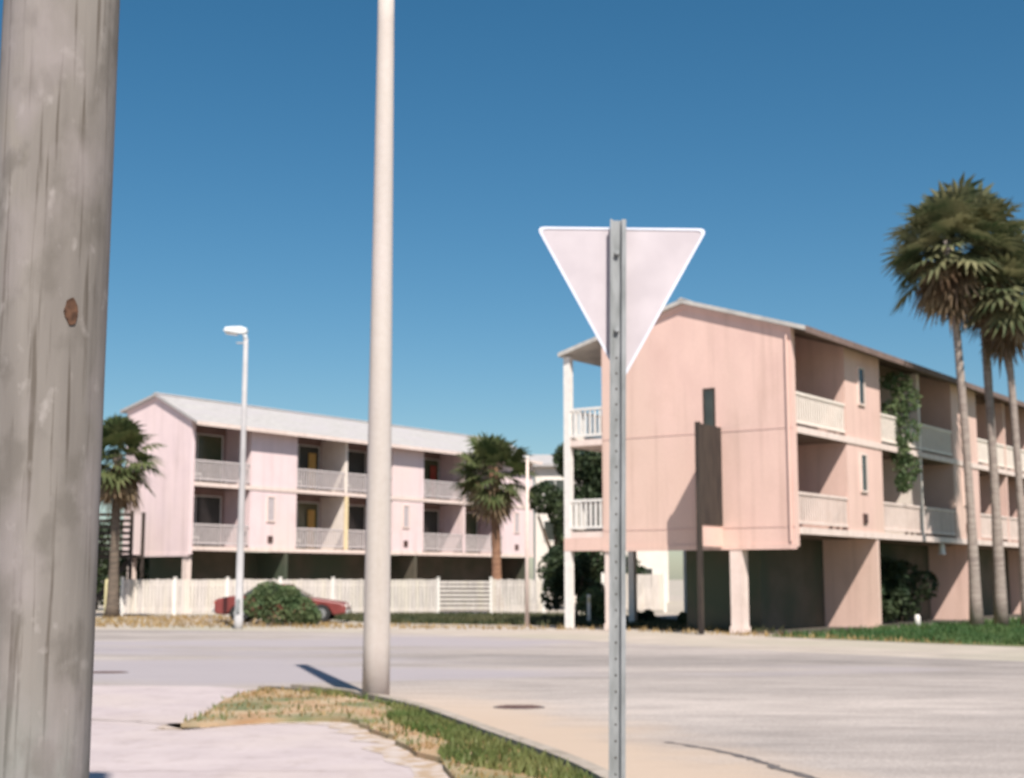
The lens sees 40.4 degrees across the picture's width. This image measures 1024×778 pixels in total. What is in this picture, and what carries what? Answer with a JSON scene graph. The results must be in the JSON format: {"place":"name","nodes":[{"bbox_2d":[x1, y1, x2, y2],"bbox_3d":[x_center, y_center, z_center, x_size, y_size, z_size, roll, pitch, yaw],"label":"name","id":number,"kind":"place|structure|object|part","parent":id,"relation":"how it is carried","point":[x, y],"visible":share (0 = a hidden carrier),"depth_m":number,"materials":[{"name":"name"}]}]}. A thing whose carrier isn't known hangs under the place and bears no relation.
{"place":"outdoors","nodes":[
{"label":"outdoors","id":0,"kind":"place"},
{"bbox_2d":[89,685,413,777],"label":"sidewalk","id":1,"kind":"structure","parent":0,"point":[124,749],"depth_m":13.51,"materials":[{"name":"concrete"}]},
{"bbox_2d":[0,0,119,777],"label":"utility pole","id":2,"kind":"object","parent":1,"relation":"on","point":[58,71],"visible":1,"depth_m":3.53,"materials":[{"name":"grey wood"}]},
{"bbox_2d":[92,717,204,729],"bbox_3d":[-20.730,3.620,14.678,38.932,0.001,6.468,0,-8,3],"label":"sidewalk joint","id":3,"kind":"object","parent":1,"relation":"on","point":[144,721],"visible":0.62,"depth_m":15.80,"materials":[{"name":"grey concrete"}]},
{"bbox_2d":[156,722,449,777],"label":"soil spill","id":4,"kind":"object","parent":1,"relation":"on","point":[390,750],"visible":0.91,"depth_m":13.16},
{"bbox_2d":[181,685,585,777],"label":"dry grass","id":5,"kind":"structure","parent":1,"relation":"on","point":[255,692],"depth_m":16.02,"materials":[{"name":"beige plant"}]},
{"bbox_2d":[362,0,393,696],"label":"concrete pole","id":6,"kind":"object","parent":5,"relation":"on","point":[376,657],"visible":0.96,"depth_m":18.80,"materials":[{"name":"concrete"}]},
{"bbox_2d":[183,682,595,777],"bbox_3d":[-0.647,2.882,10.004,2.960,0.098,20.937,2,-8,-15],"label":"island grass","id":7,"kind":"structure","parent":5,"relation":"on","point":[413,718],"depth_m":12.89,"materials":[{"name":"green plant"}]},
{"bbox_2d":[291,684,608,777],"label":"kerb","id":8,"kind":"structure","parent":5,"relation":"on","point":[595,769],"depth_m":13.57,"materials":[{"name":"concrete"}]},
{"bbox_2d":[269,686,578,772],"bbox_3d":[-0.185,2.947,10.181,2.030,0.001,21.161,2,-8,-13],"label":"kerb joint","id":9,"kind":"object","parent":8,"relation":"on","point":[371,700],"visible":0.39,"depth_m":18.56,"materials":[{"name":"concrete"}]},
{"bbox_2d":[539,219,704,777],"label":"yield sign","id":10,"kind":"object","parent":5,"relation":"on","point":[621,279],"visible":1,"depth_m":7.65,"materials":[{"name":"metal"}]},
{"bbox_2d":[120,392,542,613],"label":"apartment building","id":11,"kind":"structure","parent":0,"point":[305,492],"depth_m":71.36,"materials":[{"name":"pink paint"}]},
{"bbox_2d":[192,495,221,546],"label":"sliding door","id":12,"kind":"structure","parent":11,"relation":"in","point":[206,509],"depth_m":67.80,"materials":[{"name":"white paint"}]},
{"bbox_2d":[195,433,222,482],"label":"sliding door","id":13,"kind":"structure","parent":11,"relation":"in","point":[207,446],"depth_m":68.21,"materials":[{"name":"white paint"}]},
{"bbox_2d":[266,496,275,521],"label":"window","id":14,"kind":"structure","parent":11,"relation":"in","point":[271,500],"depth_m":68.83,"materials":[{"name":"white glass"}]},
{"bbox_2d":[296,501,318,548],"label":"sliding door","id":15,"kind":"structure","parent":11,"relation":"in","point":[307,513],"depth_m":73.32,"materials":[{"name":"white paint"}]},
{"bbox_2d":[297,444,319,489],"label":"sliding door","id":16,"kind":"structure","parent":11,"relation":"in","point":[308,457],"depth_m":73.74,"materials":[{"name":"white paint"}]},
{"bbox_2d":[347,450,365,493],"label":"sliding door","id":17,"kind":"structure","parent":11,"relation":"in","point":[356,459],"depth_m":76.84,"materials":[{"name":"white paint"}]},
{"bbox_2d":[348,505,365,549],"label":"sliding door","id":18,"kind":"structure","parent":11,"relation":"in","point":[356,513],"depth_m":76.49,"materials":[{"name":"white paint"}]},
{"bbox_2d":[402,505,409,527],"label":"window","id":19,"kind":"structure","parent":11,"relation":"in","point":[406,508],"depth_m":77.13,"materials":[{"name":"white glass"}]},
{"bbox_2d":[423,509,438,551],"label":"sliding door","id":20,"kind":"structure","parent":11,"relation":"in","point":[430,517],"depth_m":81.68,"materials":[{"name":"white paint"}]},
{"bbox_2d":[424,458,438,498],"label":"sliding door","id":21,"kind":"structure","parent":11,"relation":"in","point":[431,466],"depth_m":82.04,"materials":[{"name":"white paint"}]},
{"bbox_2d":[465,512,477,552],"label":"sliding door","id":22,"kind":"structure","parent":11,"relation":"in","point":[471,523],"depth_m":84.79,"materials":[{"name":"white paint"}]},
{"bbox_2d":[514,512,519,532],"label":"window","id":23,"kind":"structure","parent":11,"relation":"in","point":[516,517],"depth_m":85.64,"materials":[{"name":"white glass"}]},
{"bbox_2d":[0,0,1023,579],"label":"sky","id":24,"kind":"structure","parent":0,"point":[791,133],"materials":[{"name":"blue"}]},
{"bbox_2d":[95,613,979,644],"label":"roadside grass","id":25,"kind":"structure","parent":0,"point":[178,621],"depth_m":47.45,"materials":[{"name":"plant"}]},
{"bbox_2d":[332,610,784,631],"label":"verge","id":26,"kind":"structure","parent":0,"point":[553,624],"depth_m":49.50,"materials":[{"name":"green plant"}]},
{"bbox_2d":[536,545,604,617],"bbox_3d":[2.355,7.481,53.635,2.843,2.936,2.212,0,-8,0],"label":"shrub","id":27,"kind":"object","parent":26,"relation":"on","point":[553,578],"visible":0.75,"depth_m":53.40,"materials":[{"name":"green plant"}]},
{"bbox_2d":[587,595,590,622],"bbox_3d":[2.720,7.806,49.192,0.120,1.050,0.128,0,-8,0],"label":"marker post","id":28,"kind":"object","parent":26,"relation":"on","point":[589,607],"visible":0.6,"depth_m":49.15,"materials":[{"name":"white paint"}]},
{"bbox_2d":[574,586,604,619],"bbox_3d":[3.137,7.911,50.681,1.791,1.482,1.633,0,-8,0],"label":"shrub","id":29,"kind":"object","parent":26,"relation":"on","point":[597,607],"visible":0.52,"depth_m":50.23,"materials":[{"name":"green plant"}]},
{"bbox_2d":[627,608,655,622],"bbox_3d":[4.669,8.269,49.852,1.075,0.804,0.996,0,-8,0],"label":"shrub","id":30,"kind":"object","parent":26,"relation":"on","point":[648,614],"visible":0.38,"depth_m":49.77,"materials":[{"name":"green plant"}]},
{"bbox_2d":[677,611,686,626],"bbox_3d":[5.989,7.668,45.881,1.103,0.787,1.258,0,-8,0],"label":"shrub","id":31,"kind":"object","parent":26,"relation":"on","point":[682,617],"visible":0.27,"depth_m":45.61,"materials":[{"name":"green plant"}]},
{"bbox_2d":[93,630,1023,777],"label":"road","id":32,"kind":"structure","parent":0,"point":[827,715],"depth_m":20.09,"materials":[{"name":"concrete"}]},
{"bbox_2d":[93,671,128,672],"bbox_3d":[-7.020,4.931,24.155,0.720,0.032,0.440,0,-8,0],"label":"drain cover","id":33,"kind":"object","parent":32,"relation":"on","point":[110,672],"visible":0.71,"depth_m":24.09,"materials":[{"name":"metal"}]},
{"bbox_2d":[493,705,544,708],"bbox_3d":[0.090,4.038,17.616,0.660,0.032,0.520,0,-8,0],"label":"drain cover","id":34,"kind":"object","parent":32,"relation":"on","point":[518,707],"visible":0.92,"depth_m":17.55,"materials":[{"name":"metal"}]},
{"bbox_2d":[133,643,1021,666],"bbox_3d":[6.830,5.566,28.860,41.242,0.001,9.483,-3,-8,23],"label":"road seam","id":35,"kind":"object","parent":32,"relation":"on","point":[675,658],"visible":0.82,"depth_m":29.46,"materials":[{"name":"grey asphalt"}]},
{"bbox_2d":[666,742,815,777],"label":"road crack","id":36,"kind":"object","parent":32,"relation":"on","point":[778,767],"visible":1,"depth_m":12.29,"materials":[{"name":"grey asphalt"}]},
{"bbox_2d":[95,580,1023,660],"bbox_3d":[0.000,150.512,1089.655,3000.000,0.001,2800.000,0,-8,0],"label":"ground","id":37,"kind":"structure","parent":0,"point":[675,605],"depth_m":39.48,"materials":[{"name":"beige concrete"}]},
{"bbox_2d":[104,579,107,610],"bbox_3d":[-17.350,8.955,59.637,0.280,1.600,0.280,0,-8,0],"label":"marker post","id":38,"kind":"object","parent":37,"relation":"on","point":[105,592],"visible":0.35,"depth_m":59.55,"materials":[{"name":"yellow paint"}]},
{"bbox_2d":[96,510,145,614],"bbox_3d":[-18.450,7.988,64.008,2.440,4.700,2.140,0,-8,0],"label":"wooden stair","id":39,"kind":"object","parent":37,"relation":"on","point":[123,566],"visible":0.48,"depth_m":63.21,"materials":[{"name":"wood"}]},
{"bbox_2d":[96,516,149,609],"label":"tree","id":40,"kind":"object","parent":37,"relation":"on","point":[102,569],"visible":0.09,"depth_m":72.58,"materials":[{"name":"green plant"}]},
{"bbox_2d":[100,413,166,616],"bbox_3d":[-16.794,5.301,59.186,4.336,8.720,4.354,0,-8,0],"label":"palm tree","id":41,"kind":"object","parent":37,"relation":"on","point":[119,491],"visible":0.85,"depth_m":58.99,"materials":[{"name":"green plant"}]},
{"bbox_2d":[223,326,247,628],"bbox_3d":[-9.224,2.909,46.035,0.888,10.100,0.340,0,-8,0],"label":"street lamp","id":42,"kind":"object","parent":37,"relation":"on","point":[236,331],"visible":0.95,"depth_m":45.89,"materials":[{"name":"metal"}]},
{"bbox_2d":[212,584,351,621],"bbox_3d":[-8.640,8.093,52.589,5.040,1.400,1.830,0,-8,0],"label":"parked car","id":43,"kind":"object","parent":37,"relation":"on","point":[330,609],"visible":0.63,"depth_m":51.73,"materials":[{"name":"red paint"}]},
{"bbox_3d":[-8.875,7.648,52.649,2.550,0.420,1.560,0,-8,0],"label":"window","id":44,"kind":"part","parent":43,"relation":"part of","materials":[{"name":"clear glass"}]},
{"bbox_2d":[243,580,321,624],"bbox_3d":[-8.108,7.547,49.007,2.904,1.643,1.460,0,-8,0],"label":"bush","id":45,"kind":"object","parent":37,"relation":"on","point":[287,599],"visible":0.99,"depth_m":48.80,"materials":[{"name":"green plant"}]},
{"bbox_2d":[120,577,544,615],"bbox_3d":[-7.900,9.141,61.327,18.760,1.690,0.160,0,-8,0],"label":"board fence","id":46,"kind":"object","parent":37,"relation":"on","point":[176,586],"visible":0.61,"depth_m":61.33,"materials":[{"name":"white paint"}]},
{"bbox_2d":[449,431,538,612],"bbox_3d":[-0.763,6.114,64.244,4.584,8.480,4.264,0,-8,0],"label":"palm tree","id":47,"kind":"object","parent":37,"relation":"on","point":[493,500],"visible":0.98,"depth_m":63.98,"materials":[{"name":"green plant"}]},
{"bbox_2d":[525,455,528,626],"bbox_3d":[0.527,5.287,48.228,0.165,5.980,0.143,0,-8,0],"label":"marker pole","id":48,"kind":"object","parent":37,"relation":"on","point":[527,551],"visible":0.87,"depth_m":48.15,"materials":[{"name":"white metal"}]},
{"bbox_2d":[525,481,579,606],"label":"tree","id":49,"kind":"object","parent":37,"relation":"on","point":[540,501],"visible":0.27,"depth_m":79.40,"materials":[{"name":"green plant"}]},
{"bbox_2d":[551,437,647,597],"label":"tree","id":50,"kind":"object","parent":37,"relation":"on","point":[588,475],"visible":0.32,"depth_m":73.10,"materials":[{"name":"green plant"}]},
{"bbox_2d":[601,573,666,611],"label":"board fence","id":51,"kind":"object","parent":37,"relation":"on","point":[652,594],"visible":0.51,"depth_m":67.27,"materials":[{"name":"white paint"}]},
{"bbox_2d":[558,297,1023,633],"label":"apartment building","id":52,"kind":"structure","parent":37,"relation":"on","point":[761,487],"depth_m":44.50,"materials":[{"name":"paint"}]},
{"bbox_2d":[703,388,715,425],"bbox_3d":[6.094,1.233,42.823,0.420,2.550,0.017,-6,-10,35],"label":"window","id":53,"kind":"structure","parent":52,"relation":"in","point":[709,418],"depth_m":42.93,"materials":[{"name":"grey glass"}]},
{"bbox_2d":[856,366,865,406],"bbox_3d":[11.486,-0.083,45.751,0.060,1.270,0.560,-6,-10,35],"label":"window","id":54,"kind":"structure","parent":52,"relation":"in","point":[861,397],"depth_m":45.74,"materials":[{"name":"white glass"}]},
{"bbox_2d":[859,453,868,492],"bbox_3d":[11.486,2.741,45.365,0.060,1.270,0.560,-6,-10,35],"label":"window","id":55,"kind":"structure","parent":52,"relation":"in","point":[864,483],"depth_m":45.35,"materials":[{"name":"white glass"}]},
{"bbox_2d":[879,371,922,493],"bbox_3d":[13.535,1.485,48.229,1.558,4.317,0.614,0,-8,0],"label":"climbing plant","id":56,"kind":"object","parent":52,"relation":"attached to","point":[905,478],"visible":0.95,"depth_m":48.22,"materials":[{"name":"green plant"}]},
{"bbox_2d":[963,473,965,505],"bbox_3d":[17.553,3.877,53.680,0.060,1.270,0.560,-6,-10,35],"label":"window","id":57,"kind":"structure","parent":52,"relation":"in","point":[963,473],"depth_m":53.45,"materials":[{"name":"white glass"}]},
{"bbox_2d":[881,582,886,606],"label":"shrub","id":58,"kind":"object","parent":37,"relation":"on","point":[882,596],"depth_m":47.67,"materials":[{"name":"green plant"}]},
{"bbox_2d":[533,455,668,602],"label":"apartment building","id":59,"kind":"structure","parent":0,"point":[654,562],"depth_m":94.50,"materials":[{"name":"white paint"}]},
{"bbox_2d":[543,520,553,540],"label":"window","id":60,"kind":"structure","parent":59,"relation":"in","point":[548,528],"depth_m":94.54,"materials":[{"name":"grey glass"}]},
{"bbox_2d":[543,479,563,495],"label":"window","id":61,"kind":"structure","parent":59,"relation":"in","point":[559,483],"depth_m":94.98,"materials":[{"name":"white paint"}]},
{"bbox_2d":[641,568,652,585],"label":"window","id":62,"kind":"structure","parent":59,"relation":"in","point":[648,570],"depth_m":94.17,"materials":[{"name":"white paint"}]},
{"bbox_2d":[772,616,1023,645],"bbox_3d":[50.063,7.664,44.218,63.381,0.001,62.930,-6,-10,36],"label":"lawn","id":63,"kind":"structure","parent":0,"point":[983,643],"depth_m":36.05,"materials":[{"name":"plant"}]},
{"bbox_2d":[880,556,910,622],"bbox_3d":[13.082,7.178,50.212,1.982,2.574,2.387,6,-10,-36],"label":"shrub","id":64,"kind":"object","parent":63,"relation":"on","point":[891,570],"visible":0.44,"depth_m":49.64,"materials":[{"name":"green plant"}]},
{"bbox_2d":[891,558,938,621],"bbox_3d":[14.414,7.489,51.693,2.746,2.373,2.027,-5,-9,32],"label":"shrub","id":65,"kind":"object","parent":63,"relation":"on","point":[915,573],"visible":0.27,"depth_m":51.53,"materials":[{"name":"green plant"}]},
{"bbox_2d":[915,615,920,626],"bbox_3d":[13.529,7.739,46.377,0.220,0.420,0.220,0,-8,0],"label":"bollard","id":66,"kind":"object","parent":63,"relation":"on","point":[917,619],"visible":0.79,"depth_m":46.30,"materials":[{"name":"white paint"}]},
{"bbox_2d":[880,173,1023,625],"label":"palm tree","id":67,"kind":"object","parent":63,"relation":"on","point":[944,287],"visible":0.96,"depth_m":47.17,"materials":[{"name":"green plant"}]},
{"bbox_2d":[917,181,1023,625],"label":"palm tree","id":68,"kind":"object","parent":63,"relation":"on","point":[1001,613],"visible":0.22,"depth_m":47.82,"materials":[{"name":"green plant"}]},
{"bbox_2d":[940,225,1023,624],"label":"palm tree","id":69,"kind":"object","parent":63,"relation":"on","point":[1001,328],"visible":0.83,"depth_m":47.02,"materials":[{"name":"green plant"}]}
]}

